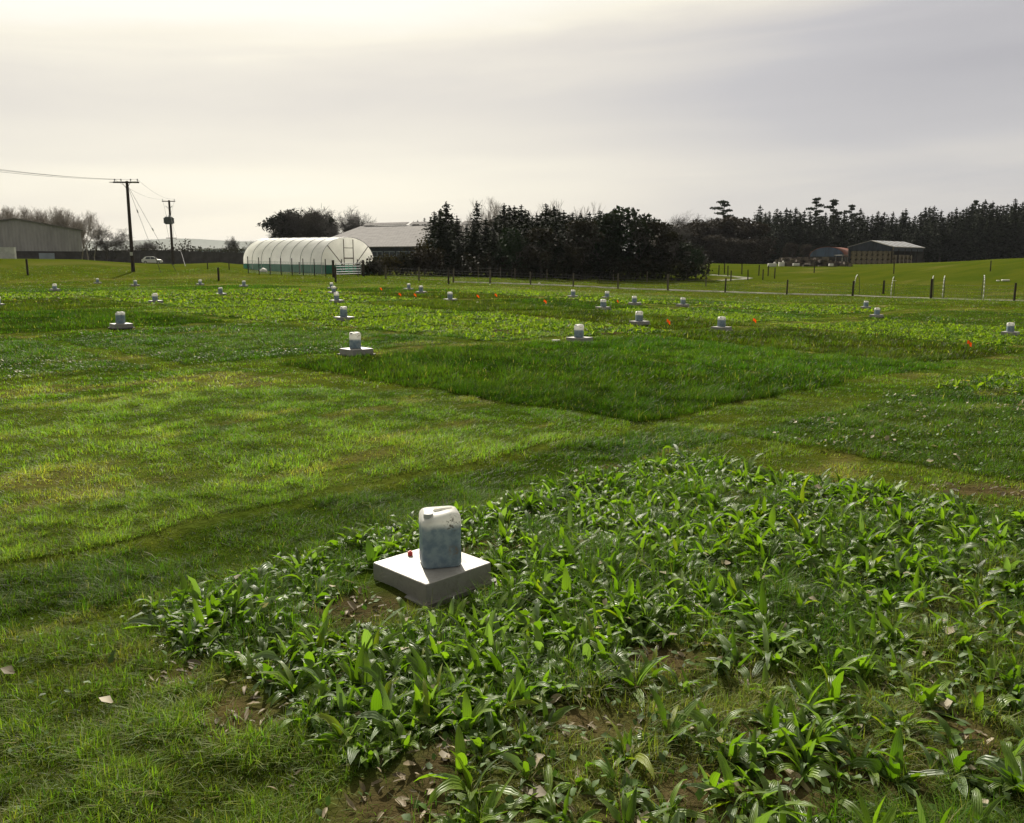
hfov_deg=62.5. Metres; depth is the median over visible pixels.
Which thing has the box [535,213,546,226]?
spruce tree
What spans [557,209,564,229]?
spruce tree
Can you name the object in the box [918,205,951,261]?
spruce tree
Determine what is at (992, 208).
spruce tree
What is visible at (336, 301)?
metal box
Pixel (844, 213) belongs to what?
spruce tree
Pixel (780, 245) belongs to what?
spruce tree
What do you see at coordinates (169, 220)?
power pole
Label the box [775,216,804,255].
spruce tree
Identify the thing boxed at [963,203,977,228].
spruce tree
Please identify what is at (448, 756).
dead leaves
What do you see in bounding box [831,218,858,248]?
spruce tree
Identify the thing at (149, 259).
parked car
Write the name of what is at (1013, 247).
spruce tree
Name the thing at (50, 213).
bare birch
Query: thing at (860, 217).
spruce tree
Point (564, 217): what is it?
spruce tree
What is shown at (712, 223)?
bare wood tree
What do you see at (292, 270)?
tunnel fence
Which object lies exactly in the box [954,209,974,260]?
spruce tree
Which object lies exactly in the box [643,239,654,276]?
spruce tree
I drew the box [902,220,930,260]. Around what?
spruce tree
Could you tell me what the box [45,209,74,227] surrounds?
bare tree
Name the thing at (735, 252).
bare wood tree
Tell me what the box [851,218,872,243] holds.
spruce tree
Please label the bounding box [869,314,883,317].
metal box
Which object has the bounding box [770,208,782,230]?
spruce tree
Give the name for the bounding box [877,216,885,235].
spruce tree
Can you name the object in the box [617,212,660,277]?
evergreen tree
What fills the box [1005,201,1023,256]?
spruce tree
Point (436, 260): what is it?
bush
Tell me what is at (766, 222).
spruce tree
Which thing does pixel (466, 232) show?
spruce tree
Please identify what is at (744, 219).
bare wood tree
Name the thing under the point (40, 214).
bare birch
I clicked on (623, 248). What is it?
spruce tree
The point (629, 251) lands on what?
spruce tree
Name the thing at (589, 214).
spruce tree
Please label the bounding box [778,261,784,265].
white trough
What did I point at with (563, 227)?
spruce tree
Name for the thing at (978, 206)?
spruce tree
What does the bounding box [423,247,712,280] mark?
undergrowth
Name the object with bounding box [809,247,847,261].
arched shed
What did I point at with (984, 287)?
fence post
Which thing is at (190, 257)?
yard wall
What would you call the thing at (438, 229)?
spruce tree
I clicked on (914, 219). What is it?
spruce tree
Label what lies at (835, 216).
spruce tree
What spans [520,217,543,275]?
spruce tree
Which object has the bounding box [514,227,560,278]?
evergreen tree
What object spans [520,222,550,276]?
spruce tree
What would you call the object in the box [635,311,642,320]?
jerrycan
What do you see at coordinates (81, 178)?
power line
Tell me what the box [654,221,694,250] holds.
bare tree
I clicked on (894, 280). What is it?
fence post
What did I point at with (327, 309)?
herb leaves
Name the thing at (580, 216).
spruce tree
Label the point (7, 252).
white wall
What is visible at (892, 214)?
spruce tree
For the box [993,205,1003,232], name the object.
spruce tree
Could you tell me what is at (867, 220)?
spruce tree
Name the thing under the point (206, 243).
hills
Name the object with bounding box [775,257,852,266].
rubble pile
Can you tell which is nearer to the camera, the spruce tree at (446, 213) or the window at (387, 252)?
the spruce tree at (446, 213)
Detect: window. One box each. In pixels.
[372,251,382,260]
[384,251,394,257]
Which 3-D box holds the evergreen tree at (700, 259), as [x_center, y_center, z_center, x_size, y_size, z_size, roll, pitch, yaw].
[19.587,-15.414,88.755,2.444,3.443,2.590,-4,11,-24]
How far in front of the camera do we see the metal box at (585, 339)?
18.19 m
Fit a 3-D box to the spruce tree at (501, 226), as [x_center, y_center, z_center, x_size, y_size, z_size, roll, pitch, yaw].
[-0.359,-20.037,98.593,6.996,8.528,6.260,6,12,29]
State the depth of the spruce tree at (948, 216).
234.15 m
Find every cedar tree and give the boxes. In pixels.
[709,200,733,219]
[806,197,824,224]
[824,199,842,219]
[845,204,858,221]
[969,200,978,209]
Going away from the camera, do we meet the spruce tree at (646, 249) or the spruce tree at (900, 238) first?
the spruce tree at (646, 249)
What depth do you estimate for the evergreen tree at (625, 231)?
91.73 m
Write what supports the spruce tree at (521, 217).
on the ground at (962, 276)
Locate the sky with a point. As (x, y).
(239, 113)
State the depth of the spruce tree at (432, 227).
99.99 m
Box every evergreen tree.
[492,227,542,277]
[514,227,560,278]
[554,219,605,278]
[569,210,628,278]
[582,205,647,278]
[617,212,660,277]
[633,220,687,277]
[650,230,701,276]
[674,242,704,277]
[686,249,710,279]
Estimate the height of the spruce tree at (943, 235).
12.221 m
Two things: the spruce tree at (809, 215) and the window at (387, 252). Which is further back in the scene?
the spruce tree at (809, 215)
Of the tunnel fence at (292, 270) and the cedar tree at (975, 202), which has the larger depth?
the cedar tree at (975, 202)
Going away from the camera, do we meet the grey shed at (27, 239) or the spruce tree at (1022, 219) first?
the grey shed at (27, 239)
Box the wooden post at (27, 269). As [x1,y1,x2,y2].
[25,259,28,274]
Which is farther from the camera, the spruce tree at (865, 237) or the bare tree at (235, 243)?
the bare tree at (235, 243)
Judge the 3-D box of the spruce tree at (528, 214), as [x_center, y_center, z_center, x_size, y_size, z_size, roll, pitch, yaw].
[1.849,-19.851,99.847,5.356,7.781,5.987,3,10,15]
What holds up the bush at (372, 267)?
on the ground at (962, 276)
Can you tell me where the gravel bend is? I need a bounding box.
[712,274,751,280]
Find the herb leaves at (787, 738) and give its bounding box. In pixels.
[123,444,1023,822]
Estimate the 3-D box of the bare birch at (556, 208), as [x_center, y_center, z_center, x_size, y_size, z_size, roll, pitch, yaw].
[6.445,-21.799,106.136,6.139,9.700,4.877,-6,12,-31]
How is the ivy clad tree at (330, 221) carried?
on the ground at (962, 276)
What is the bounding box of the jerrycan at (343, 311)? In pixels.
[340,306,346,316]
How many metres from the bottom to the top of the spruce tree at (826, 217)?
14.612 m
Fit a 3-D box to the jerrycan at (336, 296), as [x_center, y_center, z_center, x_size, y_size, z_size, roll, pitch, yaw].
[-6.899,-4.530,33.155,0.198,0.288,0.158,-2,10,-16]
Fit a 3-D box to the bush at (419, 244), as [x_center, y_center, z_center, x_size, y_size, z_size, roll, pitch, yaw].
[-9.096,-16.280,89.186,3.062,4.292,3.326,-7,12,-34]
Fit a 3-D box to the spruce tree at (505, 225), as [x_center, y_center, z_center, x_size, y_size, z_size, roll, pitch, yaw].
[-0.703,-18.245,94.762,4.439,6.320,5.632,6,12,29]
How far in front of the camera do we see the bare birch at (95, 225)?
192.00 m
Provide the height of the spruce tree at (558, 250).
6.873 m
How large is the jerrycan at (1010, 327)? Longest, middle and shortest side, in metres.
0.288 x 0.198 x 0.158 m
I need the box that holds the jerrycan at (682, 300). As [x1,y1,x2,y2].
[680,297,685,303]
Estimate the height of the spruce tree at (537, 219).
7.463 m
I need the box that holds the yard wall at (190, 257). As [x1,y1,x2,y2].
[81,250,243,263]
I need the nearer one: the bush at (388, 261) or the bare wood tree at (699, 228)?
the bush at (388, 261)
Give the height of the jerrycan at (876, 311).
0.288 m
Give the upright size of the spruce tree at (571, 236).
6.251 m
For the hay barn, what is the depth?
196.75 m
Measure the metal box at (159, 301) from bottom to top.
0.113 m
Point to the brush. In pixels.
(996, 257)
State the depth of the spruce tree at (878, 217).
234.95 m
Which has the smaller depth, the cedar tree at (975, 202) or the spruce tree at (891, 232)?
the spruce tree at (891, 232)
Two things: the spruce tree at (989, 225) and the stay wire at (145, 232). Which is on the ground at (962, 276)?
the spruce tree at (989, 225)
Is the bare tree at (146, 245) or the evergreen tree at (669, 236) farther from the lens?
the bare tree at (146, 245)
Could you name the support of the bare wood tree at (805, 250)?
on the ground at (962, 276)
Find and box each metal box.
[108,323,134,328]
[148,300,162,302]
[329,300,344,302]
[334,316,354,320]
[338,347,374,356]
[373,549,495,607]
[566,337,592,342]
[596,306,611,309]
[628,302,641,304]
[629,321,650,324]
[676,304,689,306]
[711,326,731,330]
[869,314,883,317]
[1000,331,1019,335]
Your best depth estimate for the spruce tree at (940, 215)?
232.59 m
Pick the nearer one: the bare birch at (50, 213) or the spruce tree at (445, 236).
the spruce tree at (445, 236)
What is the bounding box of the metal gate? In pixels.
[335,263,361,274]
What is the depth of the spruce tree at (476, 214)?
98.68 m
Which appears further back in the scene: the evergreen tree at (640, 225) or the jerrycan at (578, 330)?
the evergreen tree at (640, 225)
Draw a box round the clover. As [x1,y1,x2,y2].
[0,345,1023,822]
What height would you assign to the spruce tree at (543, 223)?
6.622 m
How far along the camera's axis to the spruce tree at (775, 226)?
223.13 m
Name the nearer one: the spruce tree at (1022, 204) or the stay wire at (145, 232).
the stay wire at (145, 232)
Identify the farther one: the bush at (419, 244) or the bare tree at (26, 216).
the bare tree at (26, 216)
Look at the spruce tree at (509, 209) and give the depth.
102.87 m
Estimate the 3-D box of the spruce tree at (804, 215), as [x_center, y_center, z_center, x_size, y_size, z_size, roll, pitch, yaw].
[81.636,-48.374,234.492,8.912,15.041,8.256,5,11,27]
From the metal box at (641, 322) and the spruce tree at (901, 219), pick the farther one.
the spruce tree at (901, 219)
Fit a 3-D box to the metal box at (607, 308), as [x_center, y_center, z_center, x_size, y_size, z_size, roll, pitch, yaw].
[3.409,-3.876,31.674,0.480,0.113,0.480,9,14,42]
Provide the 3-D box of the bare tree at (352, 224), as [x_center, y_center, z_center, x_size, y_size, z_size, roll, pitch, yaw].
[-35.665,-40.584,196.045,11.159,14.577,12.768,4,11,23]
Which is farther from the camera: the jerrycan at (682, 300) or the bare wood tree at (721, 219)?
the bare wood tree at (721, 219)
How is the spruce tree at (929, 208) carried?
on the ground at (962, 276)
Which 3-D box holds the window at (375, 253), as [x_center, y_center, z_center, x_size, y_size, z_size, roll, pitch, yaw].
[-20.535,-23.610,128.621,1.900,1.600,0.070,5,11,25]
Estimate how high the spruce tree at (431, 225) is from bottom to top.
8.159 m
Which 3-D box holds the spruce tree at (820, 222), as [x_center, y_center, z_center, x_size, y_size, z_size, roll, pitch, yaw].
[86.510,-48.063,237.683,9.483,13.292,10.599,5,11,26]
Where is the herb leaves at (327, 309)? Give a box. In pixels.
[0,287,1023,393]
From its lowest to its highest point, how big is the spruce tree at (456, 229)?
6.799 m
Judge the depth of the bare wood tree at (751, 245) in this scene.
171.96 m
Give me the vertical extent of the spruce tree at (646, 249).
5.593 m
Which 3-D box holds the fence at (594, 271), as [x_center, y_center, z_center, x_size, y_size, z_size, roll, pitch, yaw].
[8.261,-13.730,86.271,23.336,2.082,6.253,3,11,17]
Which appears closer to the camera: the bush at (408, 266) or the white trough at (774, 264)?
the bush at (408, 266)
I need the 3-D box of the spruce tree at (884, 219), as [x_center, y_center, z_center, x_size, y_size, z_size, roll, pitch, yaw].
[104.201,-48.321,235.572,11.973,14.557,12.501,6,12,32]
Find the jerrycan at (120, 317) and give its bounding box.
[115,311,124,323]
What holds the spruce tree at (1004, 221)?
on the ground at (962, 276)
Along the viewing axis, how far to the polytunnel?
86.94 m
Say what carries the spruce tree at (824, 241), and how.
on the ground at (962, 276)
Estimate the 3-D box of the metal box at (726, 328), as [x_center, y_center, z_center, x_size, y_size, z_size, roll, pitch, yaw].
[5.935,-2.346,23.899,0.480,0.113,0.480,9,14,42]
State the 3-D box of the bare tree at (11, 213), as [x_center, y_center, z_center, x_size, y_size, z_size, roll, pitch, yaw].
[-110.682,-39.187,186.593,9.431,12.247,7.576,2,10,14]
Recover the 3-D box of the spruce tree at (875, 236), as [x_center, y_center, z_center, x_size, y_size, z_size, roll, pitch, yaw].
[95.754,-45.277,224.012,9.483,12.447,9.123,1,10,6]
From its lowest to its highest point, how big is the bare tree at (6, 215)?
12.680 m
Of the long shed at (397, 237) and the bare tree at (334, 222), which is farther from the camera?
the bare tree at (334, 222)
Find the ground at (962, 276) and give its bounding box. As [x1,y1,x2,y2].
[0,258,1023,822]
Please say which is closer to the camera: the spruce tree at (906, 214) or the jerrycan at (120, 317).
the jerrycan at (120, 317)
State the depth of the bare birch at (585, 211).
105.18 m
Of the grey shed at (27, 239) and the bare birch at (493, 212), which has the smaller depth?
the bare birch at (493, 212)
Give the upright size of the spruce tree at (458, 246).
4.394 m
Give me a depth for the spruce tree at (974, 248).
219.15 m
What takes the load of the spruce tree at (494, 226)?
on the ground at (962, 276)
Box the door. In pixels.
[39,253,54,258]
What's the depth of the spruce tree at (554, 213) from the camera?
98.86 m
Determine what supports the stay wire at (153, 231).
attached to the power pole at (130, 230)
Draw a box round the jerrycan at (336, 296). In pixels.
[334,293,338,299]
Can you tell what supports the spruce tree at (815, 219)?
on the ground at (962, 276)
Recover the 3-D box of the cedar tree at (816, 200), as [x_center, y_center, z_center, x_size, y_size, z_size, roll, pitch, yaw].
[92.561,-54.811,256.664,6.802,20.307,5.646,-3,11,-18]
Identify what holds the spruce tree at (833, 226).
on the ground at (962, 276)
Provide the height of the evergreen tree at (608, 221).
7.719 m
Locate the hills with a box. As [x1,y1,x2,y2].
[82,238,636,250]
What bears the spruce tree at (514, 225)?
on the ground at (962, 276)
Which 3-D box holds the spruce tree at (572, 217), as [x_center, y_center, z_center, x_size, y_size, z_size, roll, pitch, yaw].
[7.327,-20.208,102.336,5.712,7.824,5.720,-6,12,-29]
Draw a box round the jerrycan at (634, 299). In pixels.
[632,296,636,302]
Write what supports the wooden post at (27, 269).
on the ground at (962, 276)
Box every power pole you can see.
[109,179,138,271]
[162,199,174,264]
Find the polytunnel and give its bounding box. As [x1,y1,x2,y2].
[243,237,372,273]
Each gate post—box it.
[332,260,334,276]
[362,260,364,275]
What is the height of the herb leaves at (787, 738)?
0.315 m
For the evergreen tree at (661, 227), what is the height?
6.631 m
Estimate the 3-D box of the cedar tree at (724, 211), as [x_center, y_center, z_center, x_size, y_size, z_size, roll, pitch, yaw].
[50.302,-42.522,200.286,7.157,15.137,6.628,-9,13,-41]
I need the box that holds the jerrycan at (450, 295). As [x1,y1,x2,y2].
[447,292,452,298]
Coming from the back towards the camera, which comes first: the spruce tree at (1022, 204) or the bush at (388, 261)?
the spruce tree at (1022, 204)
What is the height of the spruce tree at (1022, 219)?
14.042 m
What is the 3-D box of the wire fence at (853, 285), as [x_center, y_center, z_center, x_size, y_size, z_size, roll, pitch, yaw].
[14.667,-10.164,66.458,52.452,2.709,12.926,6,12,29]
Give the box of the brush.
[697,237,1022,262]
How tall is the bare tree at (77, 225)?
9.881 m
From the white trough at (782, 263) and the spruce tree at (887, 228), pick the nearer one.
the white trough at (782, 263)
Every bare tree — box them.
[0,206,21,219]
[3,208,20,218]
[18,204,45,221]
[31,211,54,223]
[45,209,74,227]
[48,208,96,242]
[70,217,98,259]
[89,225,134,260]
[133,239,161,249]
[224,236,241,251]
[325,211,342,236]
[333,205,377,235]
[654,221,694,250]
[669,210,721,245]
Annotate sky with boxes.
[0,0,1023,240]
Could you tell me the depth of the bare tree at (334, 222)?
198.85 m
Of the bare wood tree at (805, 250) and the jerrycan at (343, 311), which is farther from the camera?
the bare wood tree at (805, 250)
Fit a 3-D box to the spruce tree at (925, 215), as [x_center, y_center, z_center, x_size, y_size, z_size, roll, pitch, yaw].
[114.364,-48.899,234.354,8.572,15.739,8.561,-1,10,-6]
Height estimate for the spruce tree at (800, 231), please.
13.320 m
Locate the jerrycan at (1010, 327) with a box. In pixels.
[1006,322,1014,331]
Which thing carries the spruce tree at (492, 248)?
on the ground at (962, 276)
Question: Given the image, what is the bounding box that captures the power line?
[5,172,131,179]
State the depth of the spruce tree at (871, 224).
235.75 m
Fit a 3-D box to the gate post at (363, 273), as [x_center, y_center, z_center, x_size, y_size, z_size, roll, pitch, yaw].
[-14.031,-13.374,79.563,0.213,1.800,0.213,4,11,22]
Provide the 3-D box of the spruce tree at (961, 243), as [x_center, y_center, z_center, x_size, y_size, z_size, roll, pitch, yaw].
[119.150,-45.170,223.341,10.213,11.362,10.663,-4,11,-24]
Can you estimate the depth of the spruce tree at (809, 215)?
237.86 m
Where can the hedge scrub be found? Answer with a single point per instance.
(192, 249)
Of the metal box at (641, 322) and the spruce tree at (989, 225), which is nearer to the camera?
the metal box at (641, 322)
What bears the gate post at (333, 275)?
on the ground at (962, 276)
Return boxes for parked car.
[141,256,162,263]
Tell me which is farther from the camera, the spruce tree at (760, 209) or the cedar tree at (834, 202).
the cedar tree at (834, 202)
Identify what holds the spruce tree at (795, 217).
on the ground at (962, 276)
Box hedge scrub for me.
[84,238,246,259]
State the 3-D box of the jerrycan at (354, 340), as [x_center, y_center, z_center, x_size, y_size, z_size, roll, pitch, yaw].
[-2.726,-1.241,14.656,0.198,0.288,0.158,-2,9,-11]
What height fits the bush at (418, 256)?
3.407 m
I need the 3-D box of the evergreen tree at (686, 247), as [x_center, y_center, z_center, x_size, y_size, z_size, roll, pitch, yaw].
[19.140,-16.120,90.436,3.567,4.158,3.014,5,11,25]
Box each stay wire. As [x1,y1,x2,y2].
[129,188,175,270]
[129,190,160,271]
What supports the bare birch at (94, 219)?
on the ground at (962, 276)
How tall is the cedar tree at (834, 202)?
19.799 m
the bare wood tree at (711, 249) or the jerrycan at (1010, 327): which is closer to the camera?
the jerrycan at (1010, 327)
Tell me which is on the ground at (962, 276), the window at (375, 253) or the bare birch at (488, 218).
the bare birch at (488, 218)
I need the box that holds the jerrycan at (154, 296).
[152,293,157,299]
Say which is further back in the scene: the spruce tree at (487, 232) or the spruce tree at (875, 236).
the spruce tree at (875, 236)
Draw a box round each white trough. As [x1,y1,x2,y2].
[768,262,776,266]
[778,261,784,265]
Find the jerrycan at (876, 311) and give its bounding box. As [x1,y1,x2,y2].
[874,308,879,314]
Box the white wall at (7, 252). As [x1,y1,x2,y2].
[0,247,16,258]
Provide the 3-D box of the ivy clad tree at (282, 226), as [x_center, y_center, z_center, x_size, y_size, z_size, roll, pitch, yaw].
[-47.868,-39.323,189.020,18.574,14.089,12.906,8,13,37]
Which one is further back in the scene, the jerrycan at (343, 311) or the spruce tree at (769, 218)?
the spruce tree at (769, 218)
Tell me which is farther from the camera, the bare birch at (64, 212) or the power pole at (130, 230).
the bare birch at (64, 212)
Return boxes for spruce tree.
[419,201,463,266]
[419,208,444,273]
[421,211,441,273]
[429,215,461,274]
[430,218,462,274]
[448,217,465,272]
[452,237,464,275]
[460,223,470,274]
[461,220,485,275]
[463,201,483,266]
[478,218,497,274]
[479,229,507,276]
[483,218,500,274]
[485,203,534,268]
[494,221,510,274]
[497,205,518,274]
[497,205,520,273]
[500,221,534,274]
[509,204,535,272]
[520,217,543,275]
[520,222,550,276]
[525,211,537,268]
[531,213,545,275]
[533,219,549,275]
[534,206,569,275]
[535,203,551,274]
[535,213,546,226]
[538,216,571,277]
[556,219,572,274]
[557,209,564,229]
[557,210,571,275]
[559,213,592,272]
[564,229,587,271]
[565,213,575,241]
[584,211,594,273]
[618,224,638,269]
[623,238,642,274]
[631,231,653,277]
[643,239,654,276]
[752,214,777,260]
[753,206,764,222]
[762,214,778,254]
[764,211,774,235]
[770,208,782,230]
[770,218,789,261]
[771,217,790,257]
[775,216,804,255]
[777,207,795,239]
[790,208,808,239]
[793,214,808,257]
[797,222,819,256]
[801,210,810,236]
[805,211,813,231]
[808,211,821,238]
[812,220,836,250]
[817,217,823,232]
[818,212,829,240]
[826,210,845,238]
[828,217,838,246]
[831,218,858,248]
[839,210,848,230]
[840,214,856,240]
[845,208,868,241]
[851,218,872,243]
[856,229,868,242]
[864,214,877,233]
[864,217,872,234]
[867,217,884,240]
[869,211,886,232]
[877,212,888,238]
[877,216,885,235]
[879,222,889,240]
[882,217,898,240]
[888,212,897,234]
[889,225,905,241]
[895,211,909,240]
[897,208,910,236]
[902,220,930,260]
[905,215,921,242]
[910,225,925,255]
[913,219,942,262]
[915,213,923,230]
[917,206,931,236]
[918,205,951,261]
[926,206,935,226]
[936,211,948,229]
[936,217,955,261]
[940,223,960,261]
[943,220,977,260]
[944,212,952,232]
[945,207,961,250]
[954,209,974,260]
[955,210,974,231]
[955,214,993,259]
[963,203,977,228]
[972,199,995,254]
[975,204,981,224]
[979,211,1001,259]
[987,202,1002,224]
[989,213,1009,258]
[990,205,1023,258]
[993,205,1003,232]
[1002,198,1019,257]
[1002,204,1009,223]
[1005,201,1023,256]
[1017,208,1023,257]
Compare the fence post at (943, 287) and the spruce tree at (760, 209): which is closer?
the fence post at (943, 287)
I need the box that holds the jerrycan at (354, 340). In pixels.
[349,332,360,348]
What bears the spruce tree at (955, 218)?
on the ground at (962, 276)
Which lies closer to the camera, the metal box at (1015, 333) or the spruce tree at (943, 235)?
the metal box at (1015, 333)
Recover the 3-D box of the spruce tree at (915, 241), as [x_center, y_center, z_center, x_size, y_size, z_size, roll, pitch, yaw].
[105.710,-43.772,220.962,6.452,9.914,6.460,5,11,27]
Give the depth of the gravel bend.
91.91 m
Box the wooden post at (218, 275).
[217,267,219,280]
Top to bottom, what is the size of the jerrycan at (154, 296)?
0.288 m
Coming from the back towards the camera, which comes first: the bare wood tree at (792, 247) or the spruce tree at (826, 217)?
the spruce tree at (826, 217)
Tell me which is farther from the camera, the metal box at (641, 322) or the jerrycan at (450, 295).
the jerrycan at (450, 295)
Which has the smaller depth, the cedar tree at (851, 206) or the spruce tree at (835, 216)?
the spruce tree at (835, 216)
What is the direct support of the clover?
on the ground at (962, 276)
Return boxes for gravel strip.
[454,281,1023,300]
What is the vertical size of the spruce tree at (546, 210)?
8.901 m
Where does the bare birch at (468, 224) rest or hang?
on the ground at (962, 276)
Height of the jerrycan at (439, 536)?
0.288 m
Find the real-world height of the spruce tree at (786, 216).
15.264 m
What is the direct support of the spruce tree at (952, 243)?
on the ground at (962, 276)
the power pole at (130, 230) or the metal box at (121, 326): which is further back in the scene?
the power pole at (130, 230)
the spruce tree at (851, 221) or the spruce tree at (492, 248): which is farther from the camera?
the spruce tree at (851, 221)
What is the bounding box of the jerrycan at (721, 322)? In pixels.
[717,316,725,326]
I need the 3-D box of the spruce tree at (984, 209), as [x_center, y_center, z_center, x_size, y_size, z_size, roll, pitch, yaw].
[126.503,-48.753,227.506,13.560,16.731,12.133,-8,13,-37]
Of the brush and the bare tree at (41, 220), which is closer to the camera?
the bare tree at (41, 220)
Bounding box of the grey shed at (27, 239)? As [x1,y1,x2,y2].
[0,218,82,258]
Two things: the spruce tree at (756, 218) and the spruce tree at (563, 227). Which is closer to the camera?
the spruce tree at (563, 227)
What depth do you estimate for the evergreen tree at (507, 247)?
88.88 m
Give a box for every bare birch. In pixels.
[27,209,51,222]
[35,206,62,222]
[47,205,81,227]
[69,210,97,259]
[88,220,109,259]
[449,212,482,238]
[471,198,505,229]
[484,200,519,226]
[536,199,581,220]
[569,203,603,219]
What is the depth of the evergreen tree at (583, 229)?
89.56 m
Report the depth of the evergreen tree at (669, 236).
91.97 m
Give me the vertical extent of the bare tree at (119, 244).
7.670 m
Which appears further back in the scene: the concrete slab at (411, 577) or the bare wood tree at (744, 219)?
the bare wood tree at (744, 219)
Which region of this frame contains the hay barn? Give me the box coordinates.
[847,240,924,263]
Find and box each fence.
[247,256,357,275]
[385,265,1023,300]
[478,267,706,285]
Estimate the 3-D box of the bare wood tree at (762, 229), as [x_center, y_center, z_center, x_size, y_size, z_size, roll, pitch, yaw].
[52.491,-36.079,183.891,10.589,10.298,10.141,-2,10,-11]
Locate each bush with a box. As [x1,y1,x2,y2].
[355,255,384,275]
[374,253,404,275]
[388,248,420,274]
[408,237,436,272]
[408,246,434,275]
[415,243,444,275]
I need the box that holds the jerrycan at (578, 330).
[574,324,583,337]
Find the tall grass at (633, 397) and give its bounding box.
[0,284,1023,421]
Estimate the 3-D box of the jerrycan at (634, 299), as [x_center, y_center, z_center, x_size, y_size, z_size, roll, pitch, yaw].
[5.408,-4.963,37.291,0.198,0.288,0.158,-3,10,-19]
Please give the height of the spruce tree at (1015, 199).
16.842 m
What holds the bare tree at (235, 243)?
on the ground at (962, 276)
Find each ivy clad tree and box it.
[255,203,334,237]
[290,208,339,237]
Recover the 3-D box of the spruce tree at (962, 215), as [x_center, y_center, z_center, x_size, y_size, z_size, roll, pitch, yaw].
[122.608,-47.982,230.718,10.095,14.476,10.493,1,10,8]
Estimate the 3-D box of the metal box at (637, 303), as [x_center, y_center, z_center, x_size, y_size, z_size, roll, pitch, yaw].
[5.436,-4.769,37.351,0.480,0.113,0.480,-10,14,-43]
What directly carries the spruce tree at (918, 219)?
on the ground at (962, 276)
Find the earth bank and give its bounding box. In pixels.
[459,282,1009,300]
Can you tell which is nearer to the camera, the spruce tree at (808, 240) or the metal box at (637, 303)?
the metal box at (637, 303)
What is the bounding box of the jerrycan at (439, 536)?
[419,506,461,568]
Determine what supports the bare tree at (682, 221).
on the ground at (962, 276)
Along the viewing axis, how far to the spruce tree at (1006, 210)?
235.22 m
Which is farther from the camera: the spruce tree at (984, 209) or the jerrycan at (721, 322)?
the spruce tree at (984, 209)
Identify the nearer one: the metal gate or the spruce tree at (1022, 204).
the metal gate
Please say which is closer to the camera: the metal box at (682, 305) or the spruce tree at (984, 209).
the metal box at (682, 305)
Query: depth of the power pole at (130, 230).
76.28 m
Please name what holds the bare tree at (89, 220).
on the ground at (962, 276)
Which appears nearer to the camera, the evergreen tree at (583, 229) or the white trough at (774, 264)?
the evergreen tree at (583, 229)
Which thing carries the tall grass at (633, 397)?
on the ground at (962, 276)
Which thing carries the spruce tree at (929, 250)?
on the ground at (962, 276)
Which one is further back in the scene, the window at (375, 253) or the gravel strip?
the window at (375, 253)
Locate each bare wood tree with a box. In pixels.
[667,225,701,258]
[678,222,718,262]
[691,219,733,262]
[699,235,730,262]
[704,216,743,260]
[717,238,743,263]
[718,216,761,258]
[729,222,777,263]
[734,239,761,263]
[781,242,798,256]
[799,244,811,257]
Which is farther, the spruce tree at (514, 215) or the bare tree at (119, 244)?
the bare tree at (119, 244)
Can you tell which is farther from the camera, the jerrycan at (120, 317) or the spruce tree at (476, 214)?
the spruce tree at (476, 214)
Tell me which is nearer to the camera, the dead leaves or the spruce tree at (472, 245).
the dead leaves
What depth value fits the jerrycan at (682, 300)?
37.79 m
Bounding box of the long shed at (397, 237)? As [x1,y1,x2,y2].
[333,220,493,270]
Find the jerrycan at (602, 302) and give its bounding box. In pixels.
[600,299,605,306]
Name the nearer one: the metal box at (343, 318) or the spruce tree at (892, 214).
the metal box at (343, 318)
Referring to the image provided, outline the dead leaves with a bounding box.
[136,474,1023,822]
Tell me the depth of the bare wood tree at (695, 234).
176.34 m
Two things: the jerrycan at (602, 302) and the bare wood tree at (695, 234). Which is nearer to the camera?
the jerrycan at (602, 302)
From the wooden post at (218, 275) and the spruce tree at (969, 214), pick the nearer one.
the wooden post at (218, 275)

